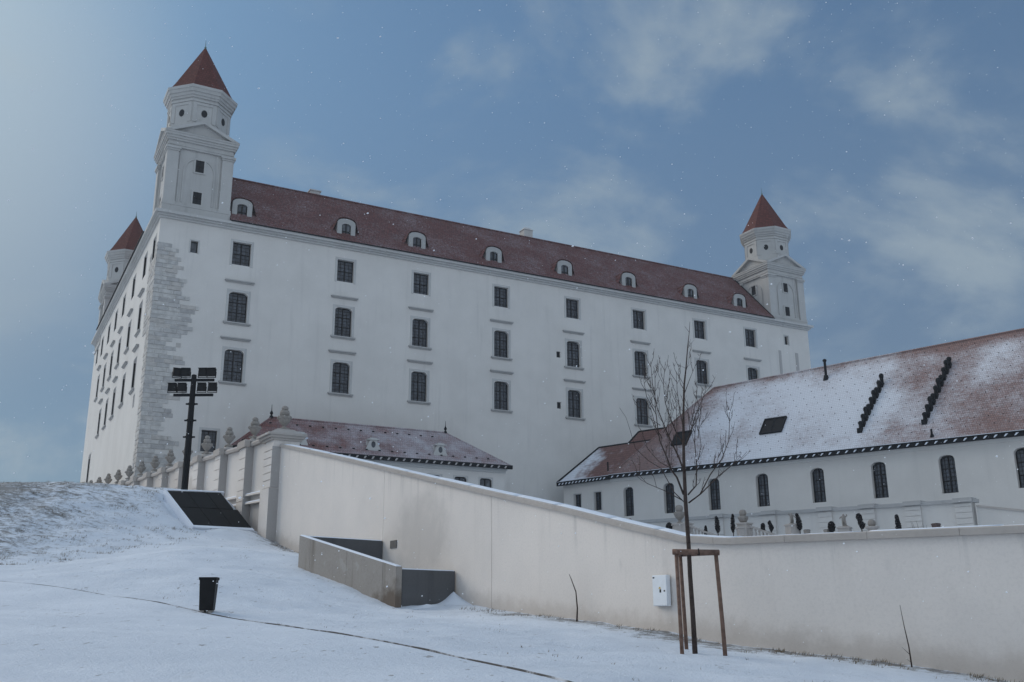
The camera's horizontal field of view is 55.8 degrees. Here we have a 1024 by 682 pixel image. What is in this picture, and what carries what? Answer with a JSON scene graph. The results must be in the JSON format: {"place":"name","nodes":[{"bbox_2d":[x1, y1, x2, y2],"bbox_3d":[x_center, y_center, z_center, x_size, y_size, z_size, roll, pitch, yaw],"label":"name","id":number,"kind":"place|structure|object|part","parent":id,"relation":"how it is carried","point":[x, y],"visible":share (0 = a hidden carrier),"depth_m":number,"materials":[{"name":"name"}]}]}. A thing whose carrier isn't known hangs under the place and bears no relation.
{"place":"outdoors","nodes":[
{"label":"outdoors","id":0,"kind":"place"},
{"bbox_2d":[0,581,562,681],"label":"path","id":1,"kind":"structure","parent":0,"point":[118,639],"depth_m":15.88,"materials":[{"name":"white snow"}]},
{"bbox_2d":[0,482,1009,681],"bbox_3d":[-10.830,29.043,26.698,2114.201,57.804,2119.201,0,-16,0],"label":"ground","id":2,"kind":"structure","parent":0,"point":[266,576],"depth_m":28.84,"materials":[{"name":"white snow"}]},
{"bbox_2d":[167,367,217,489],"bbox_3d":[-18.238,5.140,54.593,2.829,7.430,0.541,0,-16,0],"label":"floodlight mast","id":3,"kind":"object","parent":2,"relation":"on","point":[193,380],"visible":0.99,"depth_m":55.16,"materials":[{"name":"metal"}]},
{"bbox_2d":[163,489,253,532],"bbox_3d":[-16.293,9.175,51.674,3.634,2.962,4.935,13,-20,-39],"label":"cover panel","id":4,"kind":"object","parent":2,"relation":"on","point":[201,509],"visible":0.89,"depth_m":51.35,"materials":[{"name":"dark painted metal"},{"name":"snow"}]},
{"bbox_2d":[199,577,219,612],"bbox_3d":[-7.981,6.699,25.396,0.454,0.960,0.454,2,-16,-7],"label":"litter bin","id":5,"kind":"object","parent":2,"relation":"on","point":[208,587],"visible":0.94,"depth_m":25.24,"materials":[{"name":"black plastic"}]},
{"bbox_2d":[115,428,307,540],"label":"wall","id":6,"kind":"structure","parent":2,"relation":"on","point":[246,469],"depth_m":55.69,"materials":[{"name":"paint"}]},
{"bbox_2d":[104,473,111,483],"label":"stone urn","id":7,"kind":"object","parent":6,"relation":"on","point":[108,479],"visible":0.9,"depth_m":96.77,"materials":[{"name":"stone"}]},
{"bbox_2d":[114,469,121,482],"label":"stone urn","id":8,"kind":"object","parent":6,"relation":"on","point":[118,476],"visible":0.97,"depth_m":92.33,"materials":[{"name":"stone"}]},
{"bbox_2d":[125,465,133,478],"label":"stone urn","id":9,"kind":"object","parent":6,"relation":"on","point":[129,471],"visible":0.98,"depth_m":87.90,"materials":[{"name":"stone"}]},
{"bbox_2d":[137,461,145,474],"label":"stone urn","id":10,"kind":"object","parent":6,"relation":"on","point":[141,467],"visible":0.99,"depth_m":83.46,"materials":[{"name":"stone"}]},
{"bbox_2d":[150,455,159,470],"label":"stone urn","id":11,"kind":"object","parent":6,"relation":"on","point":[155,463],"visible":1,"depth_m":79.03,"materials":[{"name":"stone"}]},
{"bbox_2d":[165,449,175,465],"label":"stone urn","id":12,"kind":"object","parent":6,"relation":"on","point":[170,457],"visible":0.99,"depth_m":74.59,"materials":[{"name":"stone"}]},
{"bbox_2d":[201,435,212,453],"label":"stone urn","id":13,"kind":"object","parent":6,"relation":"on","point":[206,444],"visible":1,"depth_m":65.73,"materials":[{"name":"stone"}]},
{"bbox_2d":[223,427,235,446],"bbox_3d":[-17.982,6.089,61.491,0.786,1.264,0.771,6,-17,-21],"label":"stone urn","id":14,"kind":"object","parent":6,"relation":"on","point":[228,437],"visible":1,"depth_m":61.31,"materials":[{"name":"stone"}]},
{"bbox_2d":[248,417,261,437],"bbox_3d":[-15.172,5.114,57.068,0.786,1.264,0.771,-5,-16,17],"label":"stone urn","id":15,"kind":"object","parent":6,"relation":"on","point":[254,428],"visible":0.98,"depth_m":56.86,"materials":[{"name":"stone"}]},
{"bbox_2d":[277,406,291,428],"bbox_3d":[-12.383,4.187,52.674,0.795,1.330,0.811,9,-18,-31],"label":"stone urn","id":16,"kind":"object","parent":6,"relation":"on","point":[284,418],"visible":1,"depth_m":52.47,"materials":[{"name":"stone"}]},
{"bbox_2d":[4,581,571,681],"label":"kerb","id":17,"kind":"structure","parent":2,"relation":"on","point":[539,674],"depth_m":18.39,"materials":[{"name":"grey concrete"}]},
{"bbox_2d":[310,536,382,558],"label":"retaining slab","id":18,"kind":"structure","parent":2,"relation":"on","point":[370,547],"depth_m":38.57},
{"bbox_2d":[298,535,401,607],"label":"concrete parapet","id":19,"kind":"structure","parent":2,"relation":"on","point":[369,576],"depth_m":34.17,"materials":[{"name":"grey concrete"}]},
{"bbox_2d":[401,568,454,606],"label":"retaining slab","id":20,"kind":"structure","parent":2,"relation":"on","point":[432,586],"depth_m":32.77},
{"bbox_2d":[403,592,471,608],"bbox_3d":[-2.498,8.855,32.944,3.360,0.627,3.420,0,-16,0],"label":"snow drift","id":21,"kind":"object","parent":2,"relation":"on","point":[453,598],"visible":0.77,"depth_m":32.62,"materials":[{"name":"white snow"}]},
{"bbox_2d":[80,44,813,502],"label":"castle","id":22,"kind":"structure","parent":2,"relation":"on","point":[334,290],"depth_m":109.06,"materials":[{"name":"paint"}]},
{"bbox_2d":[86,453,90,482],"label":"window","id":23,"kind":"structure","parent":22,"relation":"in","point":[88,466],"depth_m":130.92,"materials":[{"name":"grey glass"}]},
{"bbox_2d":[93,365,100,401],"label":"window","id":24,"kind":"structure","parent":22,"relation":"in","point":[99,366],"depth_m":133.57,"materials":[{"name":"stone"}]},
{"bbox_2d":[95,398,102,438],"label":"window","id":25,"kind":"structure","parent":22,"relation":"in","point":[101,399],"depth_m":125.89,"materials":[{"name":"stone"}]},
{"bbox_2d":[100,336,103,355],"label":"window","id":26,"kind":"structure","parent":22,"relation":"in","point":[103,336],"depth_m":135.23,"materials":[{"name":"white glass"}]},
{"bbox_2d":[100,353,107,391],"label":"window","id":27,"kind":"structure","parent":22,"relation":"in","point":[106,354],"depth_m":127.45,"materials":[{"name":"stone"}]},
{"bbox_2d":[101,388,109,429],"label":"window","id":28,"kind":"structure","parent":22,"relation":"in","point":[107,390],"depth_m":119.91,"materials":[{"name":"stone"}]},
{"bbox_2d":[107,323,110,343],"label":"window","id":29,"kind":"structure","parent":22,"relation":"in","point":[110,323],"depth_m":129.19,"materials":[{"name":"white glass"}]},
{"bbox_2d":[106,340,114,381],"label":"window","id":30,"kind":"structure","parent":22,"relation":"in","point":[112,343],"depth_m":121.57,"materials":[{"name":"stone"}]},
{"bbox_2d":[108,376,117,420],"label":"window","id":31,"kind":"structure","parent":22,"relation":"in","point":[115,378],"depth_m":114.09,"materials":[{"name":"stone"}]},
{"bbox_2d":[114,309,117,330],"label":"window","id":32,"kind":"structure","parent":22,"relation":"in","point":[116,314],"depth_m":123.30,"materials":[{"name":"white glass"}]},
{"bbox_2d":[114,326,122,369],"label":"window","id":33,"kind":"structure","parent":22,"relation":"in","point":[121,327],"depth_m":115.64,"materials":[{"name":"stone"}]},
{"bbox_2d":[118,361,127,408],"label":"window","id":34,"kind":"structure","parent":22,"relation":"in","point":[125,363],"depth_m":107.39,"materials":[{"name":"stone"}]},
{"bbox_2d":[121,293,125,317],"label":"window","id":35,"kind":"structure","parent":22,"relation":"in","point":[123,307],"depth_m":117.43,"materials":[{"name":"white glass"}]},
{"bbox_2d":[123,308,132,354],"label":"window","id":36,"kind":"structure","parent":22,"relation":"in","point":[131,309],"depth_m":109.06,"materials":[{"name":"stone"}]},
{"bbox_2d":[128,344,138,394],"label":"window","id":37,"kind":"structure","parent":22,"relation":"in","point":[136,346],"depth_m":100.69,"materials":[{"name":"grey glass"}]},
{"bbox_2d":[131,274,135,299],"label":"window","id":38,"kind":"structure","parent":22,"relation":"in","point":[134,280],"depth_m":110.76,"materials":[{"name":"white glass"}]},
{"bbox_2d":[134,288,144,337],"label":"window","id":39,"kind":"structure","parent":22,"relation":"in","point":[142,289],"depth_m":102.30,"materials":[{"name":"grey glass"}]},
{"bbox_2d":[142,251,147,279],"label":"window","id":40,"kind":"structure","parent":22,"relation":"in","point":[145,259],"depth_m":103.99,"materials":[{"name":"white glass"}]},
{"bbox_2d":[151,233,156,261],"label":"window","id":41,"kind":"structure","parent":22,"relation":"in","point":[154,242],"depth_m":99.01,"materials":[{"name":"clear glass"}]},
{"bbox_2d":[189,239,199,253],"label":"window","id":42,"kind":"structure","parent":22,"relation":"in","point":[192,245],"depth_m":98.14,"materials":[{"name":"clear glass"}]},
{"bbox_2d":[197,427,219,451],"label":"window","id":43,"kind":"structure","parent":22,"relation":"in","point":[212,434],"depth_m":94.31,"materials":[{"name":"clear glass"}]},
{"bbox_2d":[218,336,250,385],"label":"window","id":44,"kind":"structure","parent":22,"relation":"in","point":[232,362],"depth_m":97.19,"materials":[{"name":"clear glass"}]},
{"bbox_2d":[223,278,254,326],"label":"window","id":45,"kind":"structure","parent":22,"relation":"in","point":[236,303],"depth_m":98.84,"materials":[{"name":"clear glass"}]},
{"bbox_2d":[229,239,253,267],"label":"window","id":46,"kind":"structure","parent":22,"relation":"in","point":[239,253],"depth_m":100.41,"materials":[{"name":"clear glass"}]},
{"bbox_2d":[328,349,355,396],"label":"window","id":47,"kind":"structure","parent":22,"relation":"in","point":[339,372],"depth_m":102.40,"materials":[{"name":"stone"}]},
{"bbox_2d":[330,294,358,339],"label":"window","id":48,"kind":"structure","parent":22,"relation":"in","point":[341,324],"depth_m":104.06,"materials":[{"name":"stone"}]},
{"bbox_2d":[335,257,355,283],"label":"window","id":49,"kind":"structure","parent":22,"relation":"in","point":[343,269],"depth_m":105.65,"materials":[{"name":"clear glass"}]},
{"bbox_2d":[407,359,432,404],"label":"window","id":50,"kind":"structure","parent":22,"relation":"in","point":[417,381],"depth_m":106.58,"materials":[{"name":"stone"}]},
{"bbox_2d":[411,270,430,295],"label":"window","id":51,"kind":"structure","parent":22,"relation":"in","point":[419,285],"depth_m":109.80,"materials":[{"name":"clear glass"}]},
{"bbox_2d":[408,306,433,349],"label":"window","id":52,"kind":"structure","parent":22,"relation":"in","point":[418,328],"depth_m":108.21,"materials":[{"name":"stone"}]},
{"bbox_2d":[492,283,509,308],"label":"window","id":53,"kind":"structure","parent":22,"relation":"in","point":[499,295],"depth_m":114.57,"materials":[{"name":"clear glass"}]},
{"bbox_2d":[490,319,513,360],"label":"window","id":54,"kind":"structure","parent":22,"relation":"in","point":[499,339],"depth_m":112.98,"materials":[{"name":"stone"}]},
{"bbox_2d":[490,369,513,412],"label":"window","id":55,"kind":"structure","parent":22,"relation":"in","point":[499,389],"depth_m":111.34,"materials":[{"name":"stone"}]},
{"bbox_2d":[564,296,580,319],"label":"window","id":56,"kind":"structure","parent":22,"relation":"in","point":[570,306],"depth_m":119.19,"materials":[{"name":"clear glass"}]},
{"bbox_2d":[562,330,584,369],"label":"window","id":57,"kind":"structure","parent":22,"relation":"in","point":[571,348],"depth_m":117.60,"materials":[{"name":"stone"}]},
{"bbox_2d":[564,379,585,420],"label":"window","id":58,"kind":"structure","parent":22,"relation":"in","point":[572,397],"depth_m":115.95,"materials":[{"name":"stone"}]},
{"bbox_2d":[631,307,646,330],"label":"window","id":59,"kind":"structure","parent":22,"relation":"in","point":[636,316],"depth_m":123.85,"materials":[{"name":"clear glass"}]},
{"bbox_2d":[630,340,650,378],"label":"window","id":60,"kind":"structure","parent":22,"relation":"in","point":[638,357],"depth_m":122.24,"materials":[{"name":"stone"}]},
{"bbox_2d":[632,387,653,427],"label":"window","id":61,"kind":"structure","parent":22,"relation":"in","point":[642,420],"depth_m":120.57,"materials":[{"name":"stone"}]},
{"bbox_2d":[692,318,707,339],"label":"window","id":62,"kind":"structure","parent":22,"relation":"in","point":[698,327],"depth_m":128.47,"materials":[{"name":"clear glass"}]},
{"bbox_2d":[692,349,712,386],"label":"window","id":63,"kind":"structure","parent":22,"relation":"in","point":[699,373],"depth_m":126.88,"materials":[{"name":"stone"}]},
{"bbox_2d":[743,326,757,347],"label":"window","id":64,"kind":"structure","parent":22,"relation":"in","point":[748,334],"depth_m":132.55,"materials":[{"name":"black glass"}]},
{"bbox_2d":[744,357,761,380],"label":"window","id":65,"kind":"structure","parent":22,"relation":"in","point":[751,373],"depth_m":131.18,"materials":[{"name":"stone"}]},
{"bbox_2d":[783,335,789,345],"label":"window","id":66,"kind":"structure","parent":22,"relation":"in","point":[785,339],"depth_m":135.67,"materials":[{"name":"white glass"}]},
{"bbox_2d":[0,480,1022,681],"bbox_3d":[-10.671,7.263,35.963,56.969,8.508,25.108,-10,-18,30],"label":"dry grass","id":67,"kind":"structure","parent":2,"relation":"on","point":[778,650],"depth_m":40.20,"materials":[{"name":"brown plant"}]},
{"bbox_2d":[569,574,577,620],"bbox_3d":[1.723,7.243,27.112,0.275,1.384,0.066,-12,-20,37],"label":"sapling","id":68,"kind":"object","parent":2,"relation":"on","point":[576,601],"visible":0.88,"depth_m":27.02,"materials":[{"name":"brown plant"}]},
{"bbox_2d":[275,444,1023,681],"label":"boundary wall","id":69,"kind":"structure","parent":2,"relation":"on","point":[847,599],"depth_m":23.62,"materials":[{"name":"paint"}]},
{"bbox_2d":[652,575,670,605],"bbox_3d":[3.770,6.300,24.422,0.124,0.760,0.560,9,-18,-31],"label":"electric cabinet","id":70,"kind":"object","parent":69,"relation":"attached to","point":[661,591],"visible":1,"depth_m":24.33,"materials":[{"name":"white plastic"}]},
{"bbox_3d":[3.722,6.291,24.388,0.016,0.730,0.530,9,-18,-31],"label":"door","id":71,"kind":"part","parent":70,"relation":"part of","materials":[{"name":"white plastic"}]},
{"bbox_2d":[621,324,749,653],"bbox_3d":[3.677,3.022,20.773,2.704,7.164,1.388,0,-16,0],"label":"young tree","id":72,"kind":"object","parent":2,"relation":"on","point":[691,591],"visible":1,"depth_m":20.87,"materials":[{"name":"brown plant"}]},
{"bbox_2d":[672,549,726,655],"bbox_3d":[3.860,5.570,20.242,1.016,2.347,0.983,0,-16,0],"label":"tree support","id":73,"kind":"object","parent":2,"relation":"on","point":[679,553],"visible":0.89,"depth_m":20.05,"materials":[{"name":"brown wood"}]},
{"bbox_2d":[900,607,912,666],"bbox_3d":[8.060,6.101,19.838,0.187,1.321,0.041,-2,-16,5],"label":"sapling","id":74,"kind":"object","parent":2,"relation":"on","point":[909,653],"visible":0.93,"depth_m":19.78,"materials":[{"name":"brown plant"}]},
{"bbox_2d":[0,0,1023,482],"label":"sky","id":75,"kind":"structure","parent":0,"point":[617,86],"materials":[{"name":"blue"}]},
{"bbox_2d":[7,0,1023,681],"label":"snowfall","id":76,"kind":"object","parent":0,"point":[423,304],"visible":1,"depth_m":12.17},
{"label":"garden terrace","id":77,"kind":"structure","parent":0,"visible":0},
{"bbox_2d":[231,409,512,490],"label":"gatehouse","id":78,"kind":"object","parent":77,"relation":"on","point":[444,454],"visible":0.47,"depth_m":96.30,"materials":[{"name":"paint"}]},
{"bbox_2d":[453,475,467,482],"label":"window","id":79,"kind":"structure","parent":78,"relation":"in","point":[460,478],"depth_m":97.35,"materials":[{"name":"black glass"}]},
{"bbox_2d":[479,477,492,487],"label":"window","id":80,"kind":"structure","parent":78,"relation":"in","point":[483,482],"depth_m":98.67,"materials":[{"name":"black glass"}]},
{"bbox_2d":[556,427,663,515],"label":"hall wing","id":81,"kind":"structure","parent":77,"relation":"on","point":[586,483],"depth_m":106.52,"materials":[{"name":"white paint"}]},
{"bbox_2d":[573,493,581,507],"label":"window","id":82,"kind":"structure","parent":81,"relation":"in","point":[578,497],"depth_m":107.18,"materials":[{"name":"black glass"}]},
{"bbox_2d":[593,490,602,510],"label":"window","id":83,"kind":"structure","parent":81,"relation":"in","point":[598,493],"depth_m":105.13,"materials":[{"name":"black glass"}]},
{"bbox_2d":[666,522,671,528],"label":"clipped shrub","id":84,"kind":"object","parent":77,"relation":"on","point":[668,525],"visible":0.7,"depth_m":75.84,"materials":[{"name":"green plant"}]},
{"bbox_2d":[671,505,684,530],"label":"garden vase","id":85,"kind":"object","parent":77,"relation":"on","point":[679,515],"visible":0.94,"depth_m":75.19,"materials":[{"name":"stone"}]},
{"bbox_2d":[681,523,717,535],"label":"balustrade","id":86,"kind":"object","parent":77,"relation":"on","point":[691,527],"visible":0.36,"depth_m":74.28,"materials":[{"name":"stone"}]},
{"bbox_2d":[715,516,720,535],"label":"clipped shrub","id":87,"kind":"object","parent":77,"relation":"on","point":[717,528],"visible":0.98,"depth_m":72.82,"materials":[{"name":"green plant"}]},
{"bbox_2d":[730,514,734,535],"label":"clipped shrub","id":88,"kind":"object","parent":77,"relation":"on","point":[732,523],"visible":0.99,"depth_m":71.93,"materials":[{"name":"green plant"}]},
{"bbox_2d":[735,510,751,535],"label":"garden vase","id":89,"kind":"object","parent":77,"relation":"on","point":[742,517],"visible":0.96,"depth_m":71.13,"materials":[{"name":"stone"}]},
{"bbox_2d":[735,522,777,535],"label":"balustrade","id":90,"kind":"object","parent":77,"relation":"on","point":[746,524],"visible":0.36,"depth_m":70.66,"materials":[{"name":"stone"}]},
{"bbox_2d":[768,520,773,532],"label":"clipped shrub","id":91,"kind":"object","parent":77,"relation":"on","point":[771,527],"visible":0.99,"depth_m":69.66,"materials":[{"name":"green plant"}]},
{"bbox_2d":[783,513,799,533],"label":"garden statue","id":92,"kind":"object","parent":77,"relation":"on","point":[791,527],"visible":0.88,"depth_m":68.24,"materials":[{"name":"stone"}]},
{"bbox_2d":[795,513,801,533],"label":"clipped shrub","id":93,"kind":"object","parent":77,"relation":"on","point":[798,522],"visible":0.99,"depth_m":68.16,"materials":[{"name":"green plant"}]},
{"bbox_2d":[608,328,1023,524],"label":"long hall","id":94,"kind":"structure","parent":77,"relation":"on","point":[919,396],"depth_m":87.57,"materials":[{"name":"paint"}]},
{"bbox_2d":[626,487,633,515],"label":"window","id":95,"kind":"structure","parent":94,"relation":"in","point":[629,492],"depth_m":102.27,"materials":[{"name":"black glass"}]},
{"bbox_2d":[666,483,674,512],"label":"window","id":96,"kind":"structure","parent":94,"relation":"in","point":[670,500],"depth_m":98.69,"materials":[{"name":"black glass"}]},
{"bbox_2d":[710,479,720,509],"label":"window","id":97,"kind":"structure","parent":94,"relation":"in","point":[714,487],"depth_m":95.00,"materials":[{"name":"black glass"}]},
{"bbox_2d":[758,474,769,506],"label":"window","id":98,"kind":"structure","parent":94,"relation":"in","point":[763,487],"depth_m":91.32,"materials":[{"name":"black glass"}]},
{"bbox_2d":[812,469,825,502],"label":"window","id":99,"kind":"structure","parent":94,"relation":"in","point":[819,485],"depth_m":87.44,"materials":[{"name":"black glass"}]},
{"bbox_2d":[873,463,888,497],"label":"window","id":100,"kind":"structure","parent":94,"relation":"in","point":[879,469],"depth_m":83.49,"materials":[{"name":"black glass"}]},
{"bbox_2d":[940,456,958,493],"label":"window","id":101,"kind":"structure","parent":94,"relation":"in","point":[948,469],"depth_m":79.51,"materials":[{"name":"black glass"}]},
{"bbox_2d":[1015,449,1023,487],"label":"window","id":102,"kind":"structure","parent":94,"relation":"in","point":[1019,454],"depth_m":75.78,"materials":[{"name":"black glass"}]},
{"bbox_2d":[635,497,1023,535],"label":"garden wall","id":103,"kind":"structure","parent":77,"relation":"on","point":[953,512],"depth_m":72.27,"materials":[{"name":"paint"}]},
{"bbox_2d":[828,521,835,531],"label":"clipped shrub","id":104,"kind":"object","parent":77,"relation":"on","point":[831,526],"visible":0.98,"depth_m":66.37,"materials":[{"name":"green plant"}]},
{"bbox_2d":[836,514,852,531],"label":"garden statue","id":105,"kind":"object","parent":77,"relation":"on","point":[844,527],"visible":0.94,"depth_m":65.61,"materials":[{"name":"stone"}]},
{"bbox_2d":[856,513,865,531],"bbox_3d":[23.474,12.665,64.948,0.643,2.242,0.501,0,-16,0],"label":"clipped shrub","id":106,"kind":"object","parent":77,"relation":"on","point":[861,524],"visible":0.99,"depth_m":65.00,"materials":[{"name":"green plant"}]},
{"bbox_2d":[865,519,879,530],"bbox_3d":[24.006,12.825,64.352,0.960,1.869,0.960,0,-16,0],"label":"stone basin","id":107,"kind":"object","parent":77,"relation":"on","point":[871,524],"visible":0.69,"depth_m":64.30,"materials":[{"name":"stone"}]},
{"bbox_2d":[894,514,901,528],"bbox_3d":[25.270,12.364,63.192,0.457,2.079,0.452,0,-16,0],"label":"clipped shrub","id":108,"kind":"object","parent":77,"relation":"on","point":[897,523],"visible":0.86,"depth_m":63.26,"materials":[{"name":"green plant"}]},
{"bbox_2d":[931,523,940,526],"bbox_3d":[26.981,11.947,61.488,0.418,0.710,0.418,6,-17,-22],"label":"flower pot","id":109,"kind":"object","parent":77,"relation":"on","point":[935,524],"visible":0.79,"depth_m":61.41,"materials":[{"name":"grey"}]}
]}

